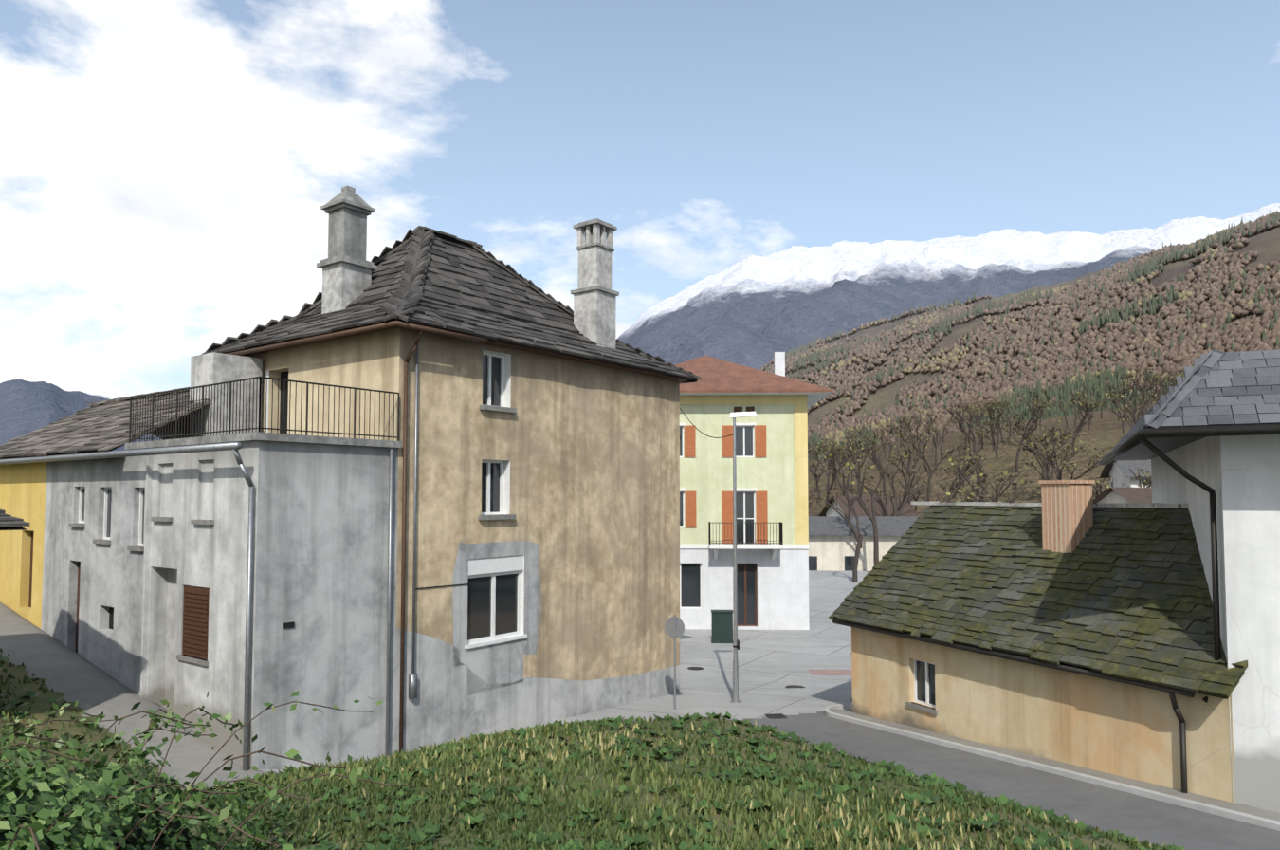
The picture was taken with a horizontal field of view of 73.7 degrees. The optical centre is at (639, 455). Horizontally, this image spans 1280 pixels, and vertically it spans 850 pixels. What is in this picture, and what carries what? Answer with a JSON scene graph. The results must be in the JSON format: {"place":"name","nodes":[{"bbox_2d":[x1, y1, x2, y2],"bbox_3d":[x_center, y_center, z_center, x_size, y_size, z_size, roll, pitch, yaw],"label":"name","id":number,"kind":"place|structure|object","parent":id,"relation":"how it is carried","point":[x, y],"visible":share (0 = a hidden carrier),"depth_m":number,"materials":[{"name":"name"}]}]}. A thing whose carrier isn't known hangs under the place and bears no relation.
{"place":"outdoors","nodes":[
{"label":"outdoors","id":0,"kind":"place"},
{"bbox_2d":[0,509,29,530],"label":"canopy roof","id":1,"kind":"structure","parent":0,"point":[8,521],"depth_m":14.34,"materials":[{"name":"grey stone"}]},
{"bbox_2d":[0,601,274,789],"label":"path","id":2,"kind":"structure","parent":0,"point":[57,665],"depth_m":17.18,"materials":[{"name":"concrete"}]},
{"bbox_2d":[26,569,869,772],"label":"plaza","id":3,"kind":"structure","parent":0,"point":[773,664],"depth_m":30.02,"materials":[{"name":"concrete"}]},
{"bbox_2d":[0,461,46,628],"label":"yellow walls","id":4,"kind":"structure","parent":3,"relation":"on","point":[22,490],"depth_m":22.15,"materials":[{"name":"yellow paint"}]},
{"bbox_2d":[0,380,263,458],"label":"wing roof","id":5,"kind":"structure","parent":4,"relation":"on","point":[100,426],"depth_m":21.76,"materials":[{"name":"grey stone"}]},
{"bbox_2d":[188,351,262,437],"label":"white block","id":6,"kind":"structure","parent":5,"relation":"on","point":[210,368],"depth_m":20.38,"materials":[{"name":"paint"}]},
{"bbox_2d":[664,614,684,709],"bbox_3d":[0.925,5.571,23.039,0.580,2.550,0.084,-1,-3,24],"label":"road sign","id":7,"kind":"object","parent":3,"relation":"on","point":[674,626],"visible":0.88,"depth_m":23.04,"materials":[{"name":"grey metal"}]},
{"bbox_2d":[711,609,733,642],"bbox_3d":[3.445,7.167,35.782,0.930,1.350,0.480,0,-3,2],"label":"notice board","id":8,"kind":"object","parent":3,"relation":"on","point":[722,626],"visible":0.9,"depth_m":35.58,"materials":[{"name":"green metal"}]},
{"bbox_2d":[729,411,756,702],"bbox_3d":[2.937,2.862,24.286,0.780,8.230,0.320,0,-3,2],"label":"lamp pole","id":9,"kind":"object","parent":3,"relation":"on","point":[734,415],"visible":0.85,"depth_m":24.24,"materials":[{"name":"grey metal"}]},
{"bbox_2d":[732,639,739,649],"bbox_3d":[2.721,5.356,24.193,0.175,0.240,0.300,0,-3,2],"label":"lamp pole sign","id":10,"kind":"object","parent":9,"relation":"attached to","point":[738,646],"visible":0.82,"depth_m":24.05,"materials":[{"name":"black metal"}]},
{"bbox_2d":[679,548,809,629],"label":"walls","id":11,"kind":"structure","parent":3,"relation":"on","point":[782,583],"depth_m":39.29,"materials":[{"name":"white paint"}]},
{"bbox_2d":[679,403,794,544],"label":"green house","id":12,"kind":"structure","parent":11,"relation":"on","point":[706,473],"depth_m":39.56,"materials":[{"name":"paint"}]},
{"bbox_2d":[684,424,767,542],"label":"shutters","id":13,"kind":"object","parent":12,"relation":"attached to","point":[761,502],"visible":0.65,"depth_m":39.48,"materials":[{"name":"orange wood"}]},
{"bbox_2d":[679,394,808,544],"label":"greenhouse pilasters","id":14,"kind":"object","parent":12,"relation":"attached to","point":[800,441],"visible":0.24,"depth_m":39.52,"materials":[{"name":"yellow paint"}]},
{"bbox_2d":[708,521,783,545],"bbox_3d":[4.795,3.541,38.919,3.278,1.016,1.038,0,-3,2],"label":"balcony railing","id":15,"kind":"object","parent":12,"relation":"attached to","point":[773,542],"visible":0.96,"depth_m":38.42,"materials":[{"name":"black metal"}]},
{"bbox_2d":[675,355,832,392],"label":"roof","id":16,"kind":"structure","parent":12,"relation":"on","point":[718,374],"depth_m":40.00,"materials":[{"name":"red tile"}]},
{"bbox_2d":[679,351,832,407],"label":"green house soffit","id":17,"kind":"structure","parent":12,"relation":"attached to","point":[813,398],"depth_m":40.26,"materials":[{"name":"paint"}]},
{"bbox_2d":[679,422,809,607],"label":"green house frames","id":18,"kind":"structure","parent":11,"relation":"on","point":[775,546],"depth_m":39.48,"materials":[{"name":"paint"}]},
{"bbox_2d":[679,426,755,623],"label":"windows","id":19,"kind":"structure","parent":18,"relation":"in","point":[690,585],"depth_m":39.59,"materials":[{"name":"grey glass"}]},
{"bbox_2d":[733,405,757,625],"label":"green house doors","id":20,"kind":"structure","parent":11,"relation":"in","point":[740,409],"depth_m":39.49,"materials":[{"name":"wood"}]},
{"bbox_2d":[687,652,852,718],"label":"drain covers","id":21,"kind":"object","parent":3,"relation":"on","point":[776,715],"visible":0.4,"depth_m":25.41,"materials":[{"name":"metal"}]},
{"bbox_2d":[0,647,1192,849],"bbox_3d":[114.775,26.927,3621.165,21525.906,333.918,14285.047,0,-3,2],"label":"ground","id":22,"kind":"structure","parent":0,"point":[40,706],"depth_m":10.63,"materials":[{"name":"green plant"}]},
{"bbox_2d":[0,718,116,744],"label":"bramble canes","id":23,"kind":"object","parent":22,"relation":"on","point":[45,723],"visible":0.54,"depth_m":10.44,"materials":[{"name":"plant"}]},
{"bbox_2d":[1,711,124,747],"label":"shrub leaves","id":24,"kind":"object","parent":23,"relation":"attached to","point":[36,722],"visible":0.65,"depth_m":10.53,"materials":[{"name":"green plant"}]},
{"bbox_2d":[0,731,291,849],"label":"bramble","id":25,"kind":"object","parent":22,"relation":"on","point":[48,783],"depth_m":6.39,"materials":[{"name":"green plant"}]},
{"bbox_2d":[0,700,413,849],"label":"bramble canes","id":26,"kind":"object","parent":22,"relation":"on","point":[137,822],"visible":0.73,"depth_m":6.54,"materials":[{"name":"plant"}]},
{"bbox_2d":[0,691,422,849],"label":"bramble leaves","id":27,"kind":"object","parent":26,"relation":"attached to","point":[38,828],"visible":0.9,"depth_m":6.70,"materials":[{"name":"plant"}]},
{"bbox_2d":[0,345,418,770],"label":"gutters and downpipes","id":28,"kind":"object","parent":22,"relation":"on","point":[234,447],"visible":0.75,"depth_m":17.38,"materials":[{"name":"grey metal"}]},
{"bbox_2d":[227,320,487,751],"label":"rust pipes","id":29,"kind":"object","parent":22,"relation":"on","point":[420,328],"visible":0.92,"depth_m":17.86,"materials":[{"name":"brown metal"}]},
{"bbox_2d":[40,439,680,769],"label":"cement walls","id":30,"kind":"structure","parent":22,"relation":"on","point":[322,544],"depth_m":17.56,"materials":[{"name":"grey concrete"}]},
{"bbox_2d":[140,439,258,769],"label":"white walls","id":31,"kind":"structure","parent":30,"relation":"attached to","point":[180,550],"depth_m":16.48,"materials":[{"name":"white paint"}]},
{"bbox_2d":[109,370,294,629],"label":"dark openings","id":32,"kind":"object","parent":30,"relation":"on","point":[283,374],"visible":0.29,"depth_m":21.01,"materials":[{"name":"black"}]},
{"bbox_2d":[124,431,402,449],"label":"terrace slab","id":33,"kind":"structure","parent":30,"relation":"on","point":[253,436],"depth_m":16.46,"materials":[{"name":"concrete"}]},
{"bbox_2d":[128,376,399,442],"bbox_3d":[-8.054,-0.790,18.164,5.288,1.016,3.056,-2,-3,37],"label":"iron railing","id":34,"kind":"object","parent":33,"relation":"on","point":[152,437],"visible":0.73,"depth_m":16.68,"materials":[{"name":"black metal"}]},
{"bbox_2d":[68,403,516,665],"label":"sills","id":35,"kind":"structure","parent":30,"relation":"on","point":[187,658],"depth_m":19.04,"materials":[{"name":"stone"}]},
{"bbox_2d":[78,349,527,648],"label":"frames","id":36,"kind":"structure","parent":30,"relation":"on","point":[493,567],"depth_m":20.30,"materials":[{"name":"white wood"}]},
{"bbox_2d":[81,354,517,639],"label":"glass panes","id":37,"kind":"object","parent":36,"relation":"on","point":[479,607],"depth_m":20.22,"materials":[{"name":"grey glass"}]},
{"bbox_2d":[28,318,695,658],"bbox_3d":[-6.985,1.230,24.218,11.700,7.400,13.975,-2,-3,38],"label":"woodwork","id":38,"kind":"object","parent":30,"relation":"on","point":[195,620],"visible":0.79,"depth_m":18.24,"materials":[{"name":"brown wood"}]},
{"bbox_2d":[394,327,679,699],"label":"ochre walls","id":39,"kind":"structure","parent":22,"relation":"on","point":[591,452],"depth_m":21.85,"materials":[{"name":"beige paint"}]},
{"bbox_2d":[244,327,400,440],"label":"cream walls","id":40,"kind":"structure","parent":39,"relation":"attached to","point":[369,360],"depth_m":19.17,"materials":[{"name":"beige paint"}]},
{"bbox_2d":[201,225,702,383],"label":"roof","id":41,"kind":"structure","parent":39,"relation":"on","point":[426,275],"depth_m":21.83,"materials":[{"name":"stone"}]},
{"bbox_2d":[415,407,732,588],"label":"cables","id":42,"kind":"object","parent":39,"relation":"attached to","point":[467,583],"visible":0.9,"depth_m":19.13,"materials":[{"name":"black plastic"}]},
{"bbox_2d":[0,655,1193,849],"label":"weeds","id":43,"kind":"object","parent":22,"relation":"on","point":[635,839],"visible":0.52,"depth_m":10.08,"materials":[{"name":"green plant"}]},
{"bbox_2d":[825,500,844,515],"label":"chalet walls","id":44,"kind":"structure","parent":22,"relation":"on","point":[831,511],"depth_m":116.49,"materials":[{"name":"white paint"}]},
{"bbox_2d":[818,495,918,515],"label":"roof","id":45,"kind":"structure","parent":44,"relation":"on","point":[908,509],"depth_m":114.65,"materials":[{"name":"grey stone"}]},
{"bbox_2d":[808,535,900,570],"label":"station walls","id":46,"kind":"structure","parent":22,"relation":"on","point":[831,552],"depth_m":72.77,"materials":[{"name":"beige paint"}]},
{"bbox_2d":[808,555,882,570],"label":"windows","id":47,"kind":"structure","parent":46,"relation":"in","point":[849,562],"depth_m":72.67,"materials":[{"name":"black glass"}]},
{"bbox_2d":[808,515,918,535],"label":"station roof","id":48,"kind":"structure","parent":46,"relation":"on","point":[839,525],"depth_m":74.23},
{"bbox_2d":[807,402,1155,515],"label":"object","id":49,"kind":"structure","parent":22,"relation":"on","point":[1106,433],"depth_m":192.36,"materials":[{"name":"brown plant"}]},
{"bbox_2d":[807,366,1177,582],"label":"bare trees","id":50,"kind":"object","parent":22,"relation":"on","point":[1045,465],"visible":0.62,"depth_m":138.85,"materials":[{"name":"brown plant"}]},
{"bbox_2d":[807,365,1184,507],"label":"valley tree buds","id":51,"kind":"object","parent":50,"relation":"attached to","point":[972,486],"visible":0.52,"depth_m":136.63,"materials":[{"name":"brown plant"}]},
{"bbox_2d":[851,626,1235,803],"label":"building walls","id":52,"kind":"structure","parent":22,"relation":"on","point":[1120,728],"depth_m":16.61,"materials":[{"name":"beige paint"}]},
{"bbox_2d":[905,701,937,714],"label":"sills","id":53,"kind":"structure","parent":52,"relation":"on","point":[932,710],"depth_m":19.60,"materials":[{"name":"stone"}]},
{"bbox_2d":[913,658,935,707],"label":"frames","id":54,"kind":"structure","parent":52,"relation":"attached to","point":[926,702],"depth_m":19.75,"materials":[{"name":"white wood"}]},
{"bbox_2d":[916,659,935,704],"bbox_3d":[6.668,5.256,19.758,0.376,1.030,0.706,0,-3,2],"label":"glass","id":55,"kind":"object","parent":52,"relation":"attached to","point":[921,680],"depth_m":19.86,"materials":[{"name":"grey glass"}]},
{"bbox_2d":[832,618,1194,792],"bbox_3d":[7.112,5.271,17.940,0.373,2.526,9.050,1,-3,-26],"label":"gutter","id":56,"kind":"object","parent":52,"relation":"attached to","point":[1172,691],"visible":0.83,"depth_m":15.70,"materials":[{"name":"metal"}]},
{"bbox_2d":[1097,490,1131,503],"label":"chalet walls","id":57,"kind":"structure","parent":22,"relation":"on","point":[1113,496],"depth_m":62.63,"materials":[{"name":"beige paint"}]},
{"bbox_2d":[1092,487,1151,503],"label":"roof","id":58,"kind":"structure","parent":57,"relation":"on","point":[1138,494],"depth_m":62.30,"materials":[{"name":"tile"}]},
{"bbox_2d":[1109,461,1151,487],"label":"chalet walls","id":59,"kind":"structure","parent":22,"relation":"on","point":[1117,474],"depth_m":102.59,"materials":[{"name":"white paint"}]},
{"bbox_2d":[1099,458,1151,477],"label":"chalet roof","id":60,"kind":"structure","parent":59,"relation":"on","point":[1125,466],"depth_m":100.19,"materials":[{"name":"grey stone"}]},
{"bbox_2d":[1151,423,1279,812],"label":"building walls","id":61,"kind":"structure","parent":22,"relation":"on","point":[1239,475],"depth_m":13.66,"materials":[{"name":"white paint"}]},
{"bbox_2d":[1097,423,1279,702],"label":"gutter","id":62,"kind":"object","parent":61,"relation":"attached to","point":[1146,444],"visible":0.88,"depth_m":14.01,"materials":[{"name":"metal"}]},
{"bbox_2d":[0,202,1279,451],"bbox_3d":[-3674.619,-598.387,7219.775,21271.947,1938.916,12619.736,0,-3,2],"label":"ridge","id":63,"kind":"structure","parent":0,"point":[753,311],"depth_m":4448.83,"materials":[{"name":"white snow"}]},
{"bbox_2d":[0,0,1279,399],"label":"sky","id":64,"kind":"structure","parent":0,"point":[168,168],"materials":[{"name":"blue"}]},
{"bbox_2d":[808,669,851,675],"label":"red paving","id":65,"kind":"structure","parent":0,"point":[832,671],"depth_m":29.66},
{"bbox_2d":[739,709,1279,849],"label":"lane","id":66,"kind":"structure","parent":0,"point":[1126,813],"depth_m":14.75,"materials":[{"name":"grey asphalt"}]},
{"bbox_2d":[767,225,1279,433],"bbox_3d":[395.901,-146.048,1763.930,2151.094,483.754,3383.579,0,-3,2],"label":"hillside","id":67,"kind":"structure","parent":0,"point":[1265,246],"depth_m":1199.48,"materials":[{"name":"brown plant"}]},
{"bbox_2d":[760,207,1279,460],"bbox_3d":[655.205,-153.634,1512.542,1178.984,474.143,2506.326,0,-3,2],"label":"hill trees","id":68,"kind":"object","parent":67,"relation":"on","point":[1186,337],"visible":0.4,"depth_m":1027.44,"materials":[{"name":"brown plant"}]},
{"bbox_2d":[828,505,1247,698],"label":"building roof","id":69,"kind":"structure","parent":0,"point":[1121,592],"depth_m":17.70,"materials":[{"name":"green stone"}]},
{"bbox_2d":[911,501,1188,508],"bbox_3d":[10.020,1.147,19.984,0.320,0.099,9.792,1,-3,-26],"label":"ridge mortar","id":70,"kind":"object","parent":69,"relation":"on","point":[1142,504],"visible":0.71,"depth_m":20.46,"materials":[{"name":"concrete"}]},
{"bbox_2d":[1038,479,1095,552],"bbox_3d":[9.475,1.611,18.917,0.800,2.130,0.800,1,-3,-26],"label":"chimney","id":71,"kind":"object","parent":69,"relation":"on","point":[1067,517],"visible":0.82,"depth_m":18.67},
{"bbox_2d":[832,709,1279,821],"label":"pavement","id":72,"kind":"structure","parent":0,"point":[1258,812],"depth_m":15.66,"materials":[{"name":"concrete"}]},
{"bbox_2d":[823,703,1279,830],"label":"kerb","id":73,"kind":"structure","parent":72,"relation":"on","point":[1208,808],"depth_m":15.51,"materials":[{"name":"concrete"}]},
{"bbox_2d":[1104,348,1279,458],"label":"building roof","id":74,"kind":"structure","parent":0,"point":[1213,387],"depth_m":13.37,"materials":[{"name":"stone"}]}
]}

